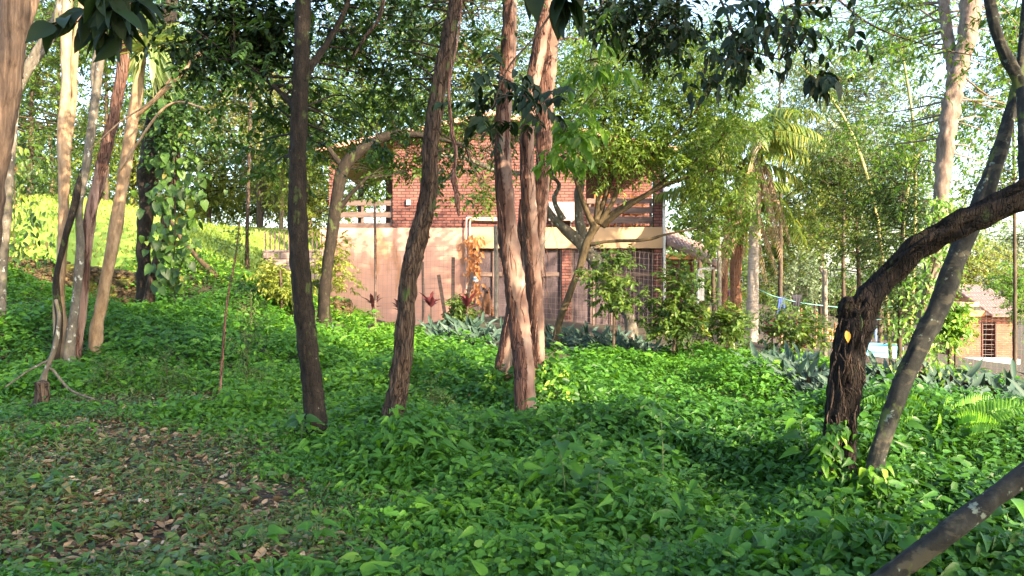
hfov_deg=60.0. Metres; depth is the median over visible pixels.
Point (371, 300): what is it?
cordyline
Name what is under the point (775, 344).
silver leaf plant
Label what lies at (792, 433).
weed
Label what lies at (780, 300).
trousers
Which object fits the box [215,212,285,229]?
bush
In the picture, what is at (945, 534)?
fallen limb
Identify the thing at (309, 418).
weed
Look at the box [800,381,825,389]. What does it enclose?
silver leaf plant
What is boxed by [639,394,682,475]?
weed
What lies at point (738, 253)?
palm tree
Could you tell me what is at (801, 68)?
bamboo
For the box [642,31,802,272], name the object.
tree
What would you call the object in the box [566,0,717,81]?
overhanging branch
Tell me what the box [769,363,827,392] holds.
silver leaf plant
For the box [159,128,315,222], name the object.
tree
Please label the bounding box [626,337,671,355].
silver leaf plant
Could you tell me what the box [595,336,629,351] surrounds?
silver leaf plant
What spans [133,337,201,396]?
sapling
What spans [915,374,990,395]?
silver leaf plant
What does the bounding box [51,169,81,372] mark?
clump tree
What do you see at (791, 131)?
palm tree
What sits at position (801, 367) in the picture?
silver leaf plant
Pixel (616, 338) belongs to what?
silver leaf plant
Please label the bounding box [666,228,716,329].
lean to
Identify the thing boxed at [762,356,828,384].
silver leaf plant
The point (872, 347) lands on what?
paddling pool
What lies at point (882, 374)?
silver leaf plant
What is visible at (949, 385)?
silver leaf plant
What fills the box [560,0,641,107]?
overhanging branch
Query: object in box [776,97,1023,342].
tree
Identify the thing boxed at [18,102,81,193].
tree
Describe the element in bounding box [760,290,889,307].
clothesline
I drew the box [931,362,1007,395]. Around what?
silver leaf plant
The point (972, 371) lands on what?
silver leaf plant
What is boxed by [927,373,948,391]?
silver leaf plant
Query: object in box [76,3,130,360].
clump tree
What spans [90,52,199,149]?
bare branch
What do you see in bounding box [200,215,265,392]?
trunk sapling
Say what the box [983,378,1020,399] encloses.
silver leaf plant
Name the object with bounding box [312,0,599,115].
tree
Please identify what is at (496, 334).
silver leaf plant
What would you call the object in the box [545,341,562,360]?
weed
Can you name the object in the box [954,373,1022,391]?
silver leaf plant
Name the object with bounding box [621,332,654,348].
silver leaf plant
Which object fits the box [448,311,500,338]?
silver leaf plant
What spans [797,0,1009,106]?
overhanging branch
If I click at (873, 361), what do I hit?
silver leaf plant
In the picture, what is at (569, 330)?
silver leaf plant
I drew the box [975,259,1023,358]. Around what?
tree
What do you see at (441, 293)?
wooden stake
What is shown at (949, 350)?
tree
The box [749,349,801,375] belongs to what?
silver leaf plant
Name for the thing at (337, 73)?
tree
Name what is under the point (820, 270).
clothesline pole
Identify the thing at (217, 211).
lawn edge thicket
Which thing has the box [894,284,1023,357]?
outbuilding
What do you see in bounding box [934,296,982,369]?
shrub
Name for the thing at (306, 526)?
weed
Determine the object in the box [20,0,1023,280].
sky
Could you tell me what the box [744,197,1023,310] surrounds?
hillside wood
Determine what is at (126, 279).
retaining wall
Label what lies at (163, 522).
fallen leaves
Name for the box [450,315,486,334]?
silver leaf plant
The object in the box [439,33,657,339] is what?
lichen tree
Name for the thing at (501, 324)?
silver leaf plant
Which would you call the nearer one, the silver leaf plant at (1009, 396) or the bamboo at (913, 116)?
the silver leaf plant at (1009, 396)
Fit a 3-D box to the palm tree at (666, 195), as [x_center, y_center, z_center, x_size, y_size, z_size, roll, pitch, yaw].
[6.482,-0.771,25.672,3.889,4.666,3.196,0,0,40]
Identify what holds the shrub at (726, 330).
on the ground at (996, 367)
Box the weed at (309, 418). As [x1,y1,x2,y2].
[283,414,323,438]
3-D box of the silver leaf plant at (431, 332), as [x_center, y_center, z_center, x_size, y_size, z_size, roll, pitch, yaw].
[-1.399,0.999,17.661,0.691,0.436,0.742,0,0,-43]
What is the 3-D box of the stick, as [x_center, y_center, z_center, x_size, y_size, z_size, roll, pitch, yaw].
[-2.629,1.609,5.257,0.186,0.027,0.070,0,0,-35]
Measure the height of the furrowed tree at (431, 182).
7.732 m
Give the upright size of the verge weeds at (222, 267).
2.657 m
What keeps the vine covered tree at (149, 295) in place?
on the ground at (996, 367)
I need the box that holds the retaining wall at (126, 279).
[8,255,353,323]
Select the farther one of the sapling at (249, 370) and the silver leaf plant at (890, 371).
the silver leaf plant at (890, 371)
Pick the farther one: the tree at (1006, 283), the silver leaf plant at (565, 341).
the tree at (1006, 283)
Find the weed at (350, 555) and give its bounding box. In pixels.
[337,552,408,570]
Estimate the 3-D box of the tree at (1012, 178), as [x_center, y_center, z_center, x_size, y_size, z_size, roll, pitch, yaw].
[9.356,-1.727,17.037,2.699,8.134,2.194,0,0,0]
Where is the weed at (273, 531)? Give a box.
[238,523,289,546]
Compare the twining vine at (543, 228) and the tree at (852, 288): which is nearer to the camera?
the twining vine at (543, 228)
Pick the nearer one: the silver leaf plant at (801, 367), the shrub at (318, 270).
the silver leaf plant at (801, 367)
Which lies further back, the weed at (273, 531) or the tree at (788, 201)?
the tree at (788, 201)
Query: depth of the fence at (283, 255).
25.60 m
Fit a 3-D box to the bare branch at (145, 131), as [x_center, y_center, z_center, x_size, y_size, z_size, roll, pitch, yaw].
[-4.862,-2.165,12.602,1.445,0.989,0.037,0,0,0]
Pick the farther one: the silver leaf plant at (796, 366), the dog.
the dog
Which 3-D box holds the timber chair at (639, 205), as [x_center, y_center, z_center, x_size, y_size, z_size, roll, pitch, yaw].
[3.700,-2.325,26.984,0.500,1.000,0.535,0,0,-21]
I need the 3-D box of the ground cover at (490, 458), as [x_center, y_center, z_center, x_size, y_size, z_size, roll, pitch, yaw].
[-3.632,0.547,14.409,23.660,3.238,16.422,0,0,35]
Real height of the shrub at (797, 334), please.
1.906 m
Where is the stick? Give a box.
[56,556,79,562]
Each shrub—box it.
[9,142,55,292]
[246,253,319,310]
[308,218,366,298]
[440,293,482,327]
[574,241,645,348]
[632,289,722,353]
[640,246,710,354]
[689,288,759,351]
[755,298,835,354]
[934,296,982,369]
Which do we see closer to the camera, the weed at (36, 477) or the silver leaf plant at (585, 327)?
the weed at (36, 477)
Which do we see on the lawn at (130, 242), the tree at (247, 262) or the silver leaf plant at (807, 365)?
the tree at (247, 262)
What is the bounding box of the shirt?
[791,295,801,305]
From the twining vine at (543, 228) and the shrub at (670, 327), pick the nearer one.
the twining vine at (543, 228)
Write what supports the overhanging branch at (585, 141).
attached to the peeling tree at (521, 349)
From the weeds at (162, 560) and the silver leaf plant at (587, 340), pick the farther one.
the silver leaf plant at (587, 340)
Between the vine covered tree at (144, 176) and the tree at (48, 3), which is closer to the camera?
the vine covered tree at (144, 176)
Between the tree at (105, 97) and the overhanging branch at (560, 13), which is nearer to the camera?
the overhanging branch at (560, 13)
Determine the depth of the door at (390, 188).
28.30 m
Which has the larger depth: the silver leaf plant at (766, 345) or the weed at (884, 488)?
the silver leaf plant at (766, 345)
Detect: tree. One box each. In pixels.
[0,0,61,336]
[0,0,70,247]
[14,0,135,197]
[14,0,219,193]
[15,124,90,195]
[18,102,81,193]
[27,0,207,200]
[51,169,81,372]
[53,0,83,364]
[55,92,126,164]
[62,31,106,366]
[72,63,191,207]
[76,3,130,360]
[88,29,207,358]
[103,90,165,136]
[113,0,291,302]
[134,0,440,435]
[142,76,183,303]
[145,64,327,223]
[146,0,359,228]
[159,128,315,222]
[170,219,228,286]
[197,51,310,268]
[217,79,385,236]
[237,148,316,229]
[248,60,519,328]
[274,0,470,222]
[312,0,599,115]
[347,0,546,417]
[356,0,593,127]
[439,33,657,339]
[489,0,639,415]
[510,2,818,350]
[555,0,764,131]
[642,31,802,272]
[652,179,792,310]
[670,141,817,337]
[670,169,747,328]
[677,107,832,341]
[721,0,989,342]
[741,162,836,306]
[746,33,945,297]
[771,146,893,338]
[772,134,957,288]
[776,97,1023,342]
[803,254,903,336]
[809,0,1018,377]
[818,177,1023,482]
[821,0,1023,477]
[839,156,981,360]
[889,190,978,364]
[917,232,1022,310]
[935,0,1020,374]
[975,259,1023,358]
[978,218,1023,297]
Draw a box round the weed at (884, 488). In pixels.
[843,468,902,497]
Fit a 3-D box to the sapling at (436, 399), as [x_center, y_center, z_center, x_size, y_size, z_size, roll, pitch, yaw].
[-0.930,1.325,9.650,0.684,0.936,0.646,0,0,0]
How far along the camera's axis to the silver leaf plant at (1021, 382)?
13.71 m
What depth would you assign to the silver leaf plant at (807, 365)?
13.59 m
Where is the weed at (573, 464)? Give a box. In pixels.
[538,426,588,504]
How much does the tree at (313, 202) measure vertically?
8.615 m
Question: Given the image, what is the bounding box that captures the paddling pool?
[866,343,896,358]
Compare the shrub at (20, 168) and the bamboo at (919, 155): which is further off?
the bamboo at (919, 155)
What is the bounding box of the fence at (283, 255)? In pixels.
[263,231,323,278]
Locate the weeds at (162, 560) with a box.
[0,370,1001,575]
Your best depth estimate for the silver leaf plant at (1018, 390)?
12.37 m
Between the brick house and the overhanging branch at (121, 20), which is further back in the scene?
the brick house
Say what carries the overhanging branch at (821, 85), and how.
attached to the leaning tree at (927, 330)
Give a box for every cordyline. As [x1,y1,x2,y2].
[362,293,381,326]
[419,291,440,318]
[460,291,479,314]
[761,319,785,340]
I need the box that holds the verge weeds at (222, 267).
[9,225,370,328]
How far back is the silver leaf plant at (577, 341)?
18.41 m
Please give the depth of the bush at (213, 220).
45.32 m
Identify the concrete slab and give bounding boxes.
[966,358,1019,363]
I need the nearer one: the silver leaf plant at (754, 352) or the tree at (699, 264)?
the silver leaf plant at (754, 352)
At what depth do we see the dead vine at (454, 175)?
8.59 m
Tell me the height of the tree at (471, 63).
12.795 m
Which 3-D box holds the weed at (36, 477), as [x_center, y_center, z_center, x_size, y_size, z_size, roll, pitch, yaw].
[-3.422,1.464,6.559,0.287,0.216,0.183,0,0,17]
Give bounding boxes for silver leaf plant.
[418,314,445,334]
[421,319,451,335]
[425,328,458,338]
[431,313,486,334]
[433,320,462,335]
[433,327,473,344]
[440,322,474,344]
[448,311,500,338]
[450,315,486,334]
[453,325,497,344]
[468,326,500,349]
[475,324,501,337]
[485,333,497,346]
[488,317,503,330]
[544,323,579,342]
[544,331,579,350]
[547,323,584,344]
[547,333,594,352]
[561,320,606,345]
[561,332,597,352]
[573,335,607,351]
[579,325,611,341]
[583,334,628,353]
[590,325,641,347]
[593,323,627,348]
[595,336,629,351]
[602,330,640,351]
[607,333,654,353]
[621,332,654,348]
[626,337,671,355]
[729,339,791,377]
[731,349,816,384]
[735,341,779,355]
[739,338,783,355]
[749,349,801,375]
[750,355,828,394]
[759,340,818,373]
[760,342,829,374]
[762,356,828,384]
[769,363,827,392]
[773,369,822,399]
[786,358,825,395]
[786,371,826,399]
[791,361,826,374]
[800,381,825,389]
[804,373,870,395]
[863,366,886,391]
[865,357,901,381]
[865,359,924,382]
[866,349,896,381]
[884,371,941,386]
[893,364,949,382]
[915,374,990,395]
[917,358,997,388]
[923,363,960,386]
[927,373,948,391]
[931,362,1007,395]
[942,365,967,388]
[947,381,965,395]
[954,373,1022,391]
[955,357,1023,394]
[960,390,1023,404]
[964,374,1023,401]
[967,370,1023,396]
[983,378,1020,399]
[1002,377,1023,396]
[1014,379,1023,384]
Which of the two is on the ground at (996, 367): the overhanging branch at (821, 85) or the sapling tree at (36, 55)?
the sapling tree at (36, 55)
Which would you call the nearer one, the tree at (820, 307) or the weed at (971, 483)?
the weed at (971, 483)
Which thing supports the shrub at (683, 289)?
on the ground at (996, 367)
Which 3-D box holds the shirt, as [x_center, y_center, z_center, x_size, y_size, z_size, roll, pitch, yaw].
[8.822,0.390,27.500,0.335,0.361,0.110,0,0,0]
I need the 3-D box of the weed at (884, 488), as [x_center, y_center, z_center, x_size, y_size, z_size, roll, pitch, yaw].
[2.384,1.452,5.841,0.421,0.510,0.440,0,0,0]
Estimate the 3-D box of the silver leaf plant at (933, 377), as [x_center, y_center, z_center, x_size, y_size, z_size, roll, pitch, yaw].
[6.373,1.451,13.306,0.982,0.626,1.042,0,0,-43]
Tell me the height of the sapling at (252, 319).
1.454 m
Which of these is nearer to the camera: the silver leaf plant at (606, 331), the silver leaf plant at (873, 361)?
the silver leaf plant at (873, 361)
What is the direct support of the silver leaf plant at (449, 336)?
on the ground at (996, 367)
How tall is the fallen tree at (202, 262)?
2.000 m
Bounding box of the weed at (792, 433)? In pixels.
[778,418,823,462]
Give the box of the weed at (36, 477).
[27,471,67,487]
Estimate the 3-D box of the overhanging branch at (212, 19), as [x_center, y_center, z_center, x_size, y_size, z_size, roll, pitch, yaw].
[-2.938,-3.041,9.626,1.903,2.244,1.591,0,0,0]
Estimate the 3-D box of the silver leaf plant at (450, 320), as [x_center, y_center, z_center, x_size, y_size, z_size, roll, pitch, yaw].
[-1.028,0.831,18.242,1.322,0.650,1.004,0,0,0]
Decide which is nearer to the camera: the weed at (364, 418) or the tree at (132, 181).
the weed at (364, 418)
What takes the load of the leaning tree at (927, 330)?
on the ground at (996, 367)
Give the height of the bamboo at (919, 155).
7.194 m
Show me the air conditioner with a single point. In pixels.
(568, 207)
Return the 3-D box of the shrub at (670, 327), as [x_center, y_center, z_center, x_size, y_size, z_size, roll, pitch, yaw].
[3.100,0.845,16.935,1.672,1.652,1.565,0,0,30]
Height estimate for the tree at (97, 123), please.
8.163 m
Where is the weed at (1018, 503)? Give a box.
[988,498,1023,528]
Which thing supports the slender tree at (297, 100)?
on the ground at (996, 367)
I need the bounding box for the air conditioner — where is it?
[548,202,573,226]
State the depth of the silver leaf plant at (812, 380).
13.43 m
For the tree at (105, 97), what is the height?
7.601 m
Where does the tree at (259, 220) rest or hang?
on the ground at (996, 367)
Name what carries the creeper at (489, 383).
attached to the peeling tree at (521, 349)
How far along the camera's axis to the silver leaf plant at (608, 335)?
19.26 m
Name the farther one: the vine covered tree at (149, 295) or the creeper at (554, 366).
the vine covered tree at (149, 295)
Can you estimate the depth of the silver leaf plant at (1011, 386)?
12.37 m
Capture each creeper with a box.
[456,367,513,411]
[507,353,603,409]
[779,420,856,505]
[841,464,908,525]
[882,194,981,387]
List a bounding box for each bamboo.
[765,50,912,365]
[868,14,936,344]
[877,85,993,240]
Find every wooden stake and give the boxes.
[437,275,445,319]
[451,257,454,302]
[463,272,473,313]
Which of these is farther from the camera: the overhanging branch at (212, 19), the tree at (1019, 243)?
the tree at (1019, 243)
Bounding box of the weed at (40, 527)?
[27,521,65,549]
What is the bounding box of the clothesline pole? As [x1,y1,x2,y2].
[818,266,827,327]
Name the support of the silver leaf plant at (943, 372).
on the ground at (996, 367)
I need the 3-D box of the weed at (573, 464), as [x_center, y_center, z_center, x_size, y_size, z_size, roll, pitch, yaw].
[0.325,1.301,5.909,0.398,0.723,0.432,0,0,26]
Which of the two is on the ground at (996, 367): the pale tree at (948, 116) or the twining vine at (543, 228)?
the pale tree at (948, 116)
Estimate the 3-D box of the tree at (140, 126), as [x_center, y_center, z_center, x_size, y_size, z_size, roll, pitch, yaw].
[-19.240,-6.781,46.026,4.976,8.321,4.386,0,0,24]
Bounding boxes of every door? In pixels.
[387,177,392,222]
[586,170,599,225]
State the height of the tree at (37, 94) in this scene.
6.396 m
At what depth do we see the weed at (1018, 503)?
4.93 m
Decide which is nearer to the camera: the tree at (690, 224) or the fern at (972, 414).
the fern at (972, 414)
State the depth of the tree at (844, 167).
21.90 m
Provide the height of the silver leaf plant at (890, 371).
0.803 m
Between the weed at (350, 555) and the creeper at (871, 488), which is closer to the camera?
the weed at (350, 555)
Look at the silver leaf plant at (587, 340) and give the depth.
18.61 m
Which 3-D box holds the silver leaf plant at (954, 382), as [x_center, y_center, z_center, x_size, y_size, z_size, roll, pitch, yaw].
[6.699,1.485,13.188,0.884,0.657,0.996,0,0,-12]
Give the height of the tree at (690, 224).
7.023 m
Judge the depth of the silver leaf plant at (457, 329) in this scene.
17.65 m
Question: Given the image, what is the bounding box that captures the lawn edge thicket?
[15,169,370,229]
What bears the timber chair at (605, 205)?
on the brick house
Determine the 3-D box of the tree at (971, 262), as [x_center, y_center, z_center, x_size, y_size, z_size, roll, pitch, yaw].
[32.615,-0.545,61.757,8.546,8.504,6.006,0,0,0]
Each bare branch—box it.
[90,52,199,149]
[119,101,218,169]
[352,0,384,58]
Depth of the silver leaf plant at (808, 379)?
13.58 m
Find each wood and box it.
[16,83,915,327]
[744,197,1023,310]
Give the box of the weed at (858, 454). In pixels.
[819,409,862,459]
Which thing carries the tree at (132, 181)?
on the ground at (996, 367)
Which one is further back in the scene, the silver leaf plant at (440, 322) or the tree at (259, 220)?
the tree at (259, 220)
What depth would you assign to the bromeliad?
13.33 m
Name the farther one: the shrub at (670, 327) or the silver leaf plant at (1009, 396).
the shrub at (670, 327)
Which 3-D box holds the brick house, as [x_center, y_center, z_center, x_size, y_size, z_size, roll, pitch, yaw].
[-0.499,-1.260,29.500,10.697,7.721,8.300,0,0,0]
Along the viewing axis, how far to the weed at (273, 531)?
5.21 m
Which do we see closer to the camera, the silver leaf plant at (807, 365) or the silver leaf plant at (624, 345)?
the silver leaf plant at (807, 365)
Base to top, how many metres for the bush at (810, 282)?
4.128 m
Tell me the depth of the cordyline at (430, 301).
21.52 m
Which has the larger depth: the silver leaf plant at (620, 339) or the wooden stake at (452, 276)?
the wooden stake at (452, 276)
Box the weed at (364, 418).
[354,416,381,428]
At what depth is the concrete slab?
46.00 m
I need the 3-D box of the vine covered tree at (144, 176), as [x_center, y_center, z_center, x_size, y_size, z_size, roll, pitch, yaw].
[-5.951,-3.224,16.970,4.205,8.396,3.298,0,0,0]
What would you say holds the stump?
on the ground at (996, 367)
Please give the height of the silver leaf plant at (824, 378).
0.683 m
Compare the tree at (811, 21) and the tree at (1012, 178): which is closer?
the tree at (1012, 178)
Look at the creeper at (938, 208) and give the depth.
13.19 m
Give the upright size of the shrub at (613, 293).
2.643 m
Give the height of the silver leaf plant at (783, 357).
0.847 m
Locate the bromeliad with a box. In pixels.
[115,14,191,104]
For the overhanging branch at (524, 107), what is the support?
attached to the peeling tree at (521, 349)
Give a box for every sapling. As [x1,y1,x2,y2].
[5,299,95,400]
[82,351,145,393]
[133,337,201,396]
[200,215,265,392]
[213,320,277,395]
[221,278,277,342]
[408,367,456,409]
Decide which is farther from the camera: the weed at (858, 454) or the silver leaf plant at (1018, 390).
the silver leaf plant at (1018, 390)
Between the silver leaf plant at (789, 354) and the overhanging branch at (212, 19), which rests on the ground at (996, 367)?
the silver leaf plant at (789, 354)
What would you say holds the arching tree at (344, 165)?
on the ground at (996, 367)
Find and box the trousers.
[776,297,784,313]
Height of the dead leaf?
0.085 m
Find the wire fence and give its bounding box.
[308,202,1023,371]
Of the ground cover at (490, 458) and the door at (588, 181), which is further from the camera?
the door at (588, 181)
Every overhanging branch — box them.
[25,0,166,67]
[143,0,323,104]
[431,16,575,172]
[519,49,629,181]
[524,0,589,40]
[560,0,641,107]
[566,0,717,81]
[659,0,873,113]
[782,0,842,109]
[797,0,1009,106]
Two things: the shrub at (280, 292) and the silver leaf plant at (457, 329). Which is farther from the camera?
the shrub at (280, 292)
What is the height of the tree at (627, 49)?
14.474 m
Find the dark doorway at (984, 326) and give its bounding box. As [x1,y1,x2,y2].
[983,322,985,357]
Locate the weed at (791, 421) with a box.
[781,405,819,434]
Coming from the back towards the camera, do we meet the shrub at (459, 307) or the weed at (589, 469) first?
the shrub at (459, 307)
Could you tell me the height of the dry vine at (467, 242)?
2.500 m
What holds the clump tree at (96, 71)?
on the ground at (996, 367)
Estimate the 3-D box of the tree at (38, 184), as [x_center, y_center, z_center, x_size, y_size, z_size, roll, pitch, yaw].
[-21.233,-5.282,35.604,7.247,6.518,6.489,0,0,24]
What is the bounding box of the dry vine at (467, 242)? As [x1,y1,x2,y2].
[462,234,485,306]
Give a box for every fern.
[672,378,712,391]
[860,387,1023,438]
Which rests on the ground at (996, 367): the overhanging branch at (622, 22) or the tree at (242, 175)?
the tree at (242, 175)
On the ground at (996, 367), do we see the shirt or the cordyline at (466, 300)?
the cordyline at (466, 300)
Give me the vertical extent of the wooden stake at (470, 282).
1.280 m
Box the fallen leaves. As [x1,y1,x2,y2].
[0,344,988,575]
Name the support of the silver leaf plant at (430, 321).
on the ground at (996, 367)
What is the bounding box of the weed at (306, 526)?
[293,518,344,548]
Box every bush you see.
[179,207,233,224]
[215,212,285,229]
[742,288,817,342]
[759,239,855,346]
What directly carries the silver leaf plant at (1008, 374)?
on the ground at (996, 367)
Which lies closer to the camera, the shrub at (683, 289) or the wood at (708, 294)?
the shrub at (683, 289)
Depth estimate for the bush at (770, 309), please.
29.34 m
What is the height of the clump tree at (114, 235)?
5.497 m
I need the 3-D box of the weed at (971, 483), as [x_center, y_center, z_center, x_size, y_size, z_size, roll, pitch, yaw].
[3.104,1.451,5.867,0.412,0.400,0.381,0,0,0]
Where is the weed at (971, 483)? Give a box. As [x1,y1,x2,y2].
[951,478,995,497]
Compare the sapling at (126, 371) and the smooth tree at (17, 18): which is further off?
the sapling at (126, 371)
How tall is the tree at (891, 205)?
5.173 m
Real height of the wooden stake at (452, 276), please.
1.675 m
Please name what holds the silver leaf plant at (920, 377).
on the ground at (996, 367)
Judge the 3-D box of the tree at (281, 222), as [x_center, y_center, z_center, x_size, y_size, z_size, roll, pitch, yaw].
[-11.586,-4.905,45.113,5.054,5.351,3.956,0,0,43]
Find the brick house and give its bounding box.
[316,110,676,325]
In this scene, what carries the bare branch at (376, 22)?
attached to the furrowed tree at (431, 182)
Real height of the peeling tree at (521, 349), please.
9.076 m
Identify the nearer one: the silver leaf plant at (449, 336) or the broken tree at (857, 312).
the broken tree at (857, 312)
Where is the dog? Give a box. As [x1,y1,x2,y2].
[480,287,493,316]
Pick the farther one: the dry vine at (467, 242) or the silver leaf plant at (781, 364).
the dry vine at (467, 242)
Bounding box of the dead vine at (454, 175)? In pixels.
[447,0,462,215]
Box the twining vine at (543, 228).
[512,135,563,346]
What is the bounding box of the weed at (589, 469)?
[573,451,624,505]
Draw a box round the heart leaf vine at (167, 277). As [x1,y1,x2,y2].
[124,72,227,296]
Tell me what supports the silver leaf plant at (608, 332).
on the ground at (996, 367)
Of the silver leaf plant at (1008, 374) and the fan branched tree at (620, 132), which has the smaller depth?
the silver leaf plant at (1008, 374)
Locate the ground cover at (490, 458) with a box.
[0,262,1023,575]
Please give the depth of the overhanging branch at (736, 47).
5.91 m
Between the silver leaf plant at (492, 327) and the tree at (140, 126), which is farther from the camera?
the tree at (140, 126)
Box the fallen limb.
[869,461,1023,575]
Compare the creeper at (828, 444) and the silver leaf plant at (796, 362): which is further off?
the silver leaf plant at (796, 362)
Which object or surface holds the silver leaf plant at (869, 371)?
on the ground at (996, 367)
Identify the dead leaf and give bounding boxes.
[845,331,850,341]
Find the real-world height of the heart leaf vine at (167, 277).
4.455 m
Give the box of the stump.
[29,380,52,407]
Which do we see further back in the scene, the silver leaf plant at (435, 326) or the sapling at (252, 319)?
the silver leaf plant at (435, 326)
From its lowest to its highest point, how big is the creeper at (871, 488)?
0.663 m
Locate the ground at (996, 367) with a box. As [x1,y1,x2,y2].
[0,227,1023,575]
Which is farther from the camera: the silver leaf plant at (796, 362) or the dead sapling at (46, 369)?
the silver leaf plant at (796, 362)
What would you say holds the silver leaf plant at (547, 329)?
on the ground at (996, 367)
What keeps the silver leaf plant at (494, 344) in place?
on the ground at (996, 367)
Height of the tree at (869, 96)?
10.078 m
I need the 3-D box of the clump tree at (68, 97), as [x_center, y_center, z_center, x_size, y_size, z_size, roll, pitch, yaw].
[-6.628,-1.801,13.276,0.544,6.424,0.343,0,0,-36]
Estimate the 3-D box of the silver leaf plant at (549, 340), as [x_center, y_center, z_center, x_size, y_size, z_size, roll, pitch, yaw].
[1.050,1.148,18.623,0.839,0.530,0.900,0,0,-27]
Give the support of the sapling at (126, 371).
on the ground at (996, 367)
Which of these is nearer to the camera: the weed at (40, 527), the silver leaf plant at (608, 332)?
the weed at (40, 527)
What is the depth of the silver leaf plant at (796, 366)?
14.20 m
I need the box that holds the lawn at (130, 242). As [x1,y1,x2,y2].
[9,197,367,317]
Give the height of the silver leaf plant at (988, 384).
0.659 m
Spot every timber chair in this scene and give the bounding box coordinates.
[594,194,616,225]
[622,194,644,225]

